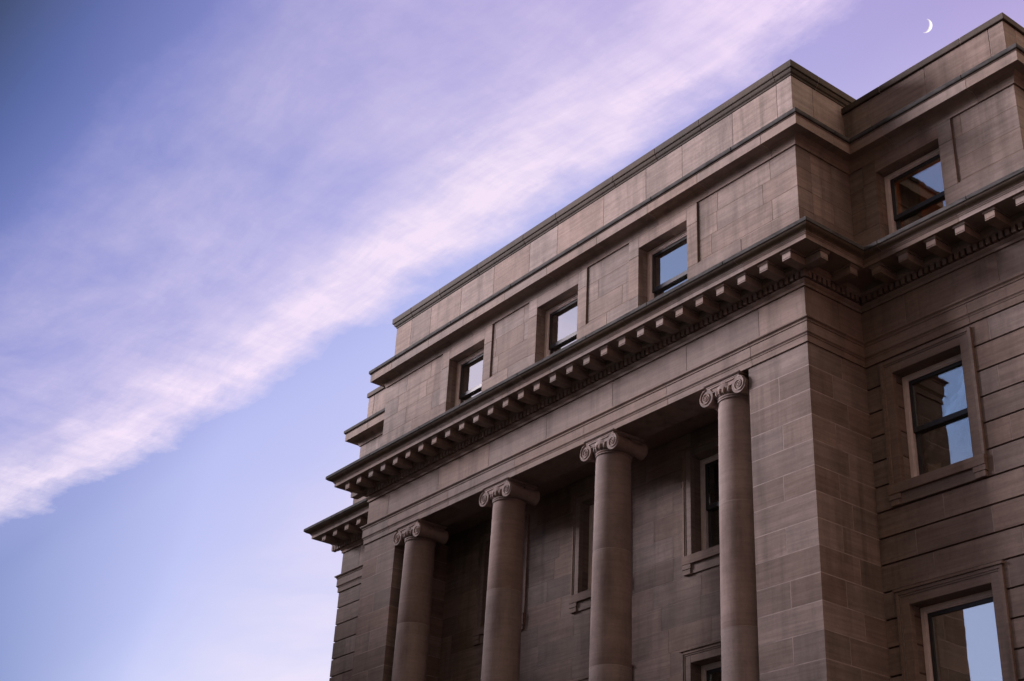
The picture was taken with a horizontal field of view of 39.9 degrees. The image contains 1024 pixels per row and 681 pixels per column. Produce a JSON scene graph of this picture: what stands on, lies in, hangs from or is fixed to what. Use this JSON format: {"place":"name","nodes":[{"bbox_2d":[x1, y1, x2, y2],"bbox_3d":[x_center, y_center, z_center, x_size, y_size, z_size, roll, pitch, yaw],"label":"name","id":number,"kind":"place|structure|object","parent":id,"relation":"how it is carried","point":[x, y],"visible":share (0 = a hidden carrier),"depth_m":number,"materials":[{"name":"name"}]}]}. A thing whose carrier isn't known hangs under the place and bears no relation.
{"place":"outdoors","nodes":[
{"label":"outdoors","id":0,"kind":"place"},
{"bbox_2d":[0,0,1023,680],"label":"sky","id":1,"kind":"structure","parent":0,"point":[218,218],"materials":[{"name":"blue"}]},
{"bbox_2d":[923,19,931,32],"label":"moon","id":2,"kind":"object","parent":1,"relation":"in","point":[930,26],"visible":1,"depth_m":2806.25,"materials":[{"name":"white"}]},
{"bbox_2d":[303,12,1023,680],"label":"stone building","id":3,"kind":"structure","parent":0,"point":[731,388],"depth_m":27.97,"materials":[{"name":"stone"}]},
{"bbox_2d":[455,348,483,405],"bbox_3d":[-0.910,1.320,35.202,0.200,2.238,1.506,22,-34,-31],"label":"window","id":4,"kind":"structure","parent":3,"relation":"in","point":[470,369],"depth_m":35.61,"materials":[{"name":"glass"}]},
{"bbox_2d":[472,514,529,645],"bbox_3d":[-0.154,5.759,33.698,0.365,2.796,1.954,22,-34,-31],"label":"window","id":5,"kind":"structure","parent":3,"relation":"in","point":[481,592],"depth_m":33.93,"materials":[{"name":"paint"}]},
{"bbox_2d":[544,293,577,357],"bbox_3d":[1.290,0.059,32.633,0.200,2.238,1.506,22,-34,-31],"label":"window","id":6,"kind":"structure","parent":3,"relation":"in","point":[561,320],"depth_m":33.03,"materials":[{"name":"glass"}]},
{"bbox_2d":[569,472,631,613],"bbox_3d":[2.117,4.527,31.176,0.545,2.796,1.954,22,-34,-31],"label":"window","id":7,"kind":"structure","parent":3,"relation":"in","point":[579,600],"depth_m":31.67,"materials":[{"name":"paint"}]},
{"bbox_2d":[571,664,632,680],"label":"window","id":8,"kind":"structure","parent":3,"relation":"in","point":[586,678],"depth_m":29.96,"materials":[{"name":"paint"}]},
{"bbox_2d":[647,230,687,301],"bbox_3d":[3.469,-1.190,30.088,0.200,2.238,1.506,22,-34,-31],"label":"window","id":9,"kind":"structure","parent":3,"relation":"in","point":[667,262],"depth_m":30.45,"materials":[{"name":"glass"}]},
{"bbox_2d":[681,434,719,576],"bbox_3d":[4.302,3.274,28.624,0.545,2.796,1.954,22,-34,-31],"label":"window","id":10,"kind":"structure","parent":3,"relation":"in","point":[692,562],"depth_m":29.09,"materials":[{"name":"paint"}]},
{"bbox_2d":[679,639,721,680],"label":"window","id":11,"kind":"structure","parent":3,"relation":"in","point":[690,656],"depth_m":27.49,"materials":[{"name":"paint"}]},
{"bbox_2d":[884,148,945,233],"bbox_3d":[7.918,-2.508,27.186,0.200,2.238,1.506,22,-34,-31],"label":"window","id":12,"kind":"structure","parent":3,"relation":"in","point":[914,191],"depth_m":27.49,"materials":[{"name":"glass"}]},
{"bbox_2d":[879,326,988,507],"bbox_3d":[7.518,1.417,24.867,0.545,2.821,2.004,22,-34,-31],"label":"window","id":13,"kind":"structure","parent":3,"relation":"in","point":[938,397],"depth_m":25.04,"materials":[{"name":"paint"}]},
{"bbox_2d":[893,560,1019,680],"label":"window","id":14,"kind":"structure","parent":3,"relation":"in","point":[967,638],"depth_m":23.17,"materials":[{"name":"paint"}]}
]}

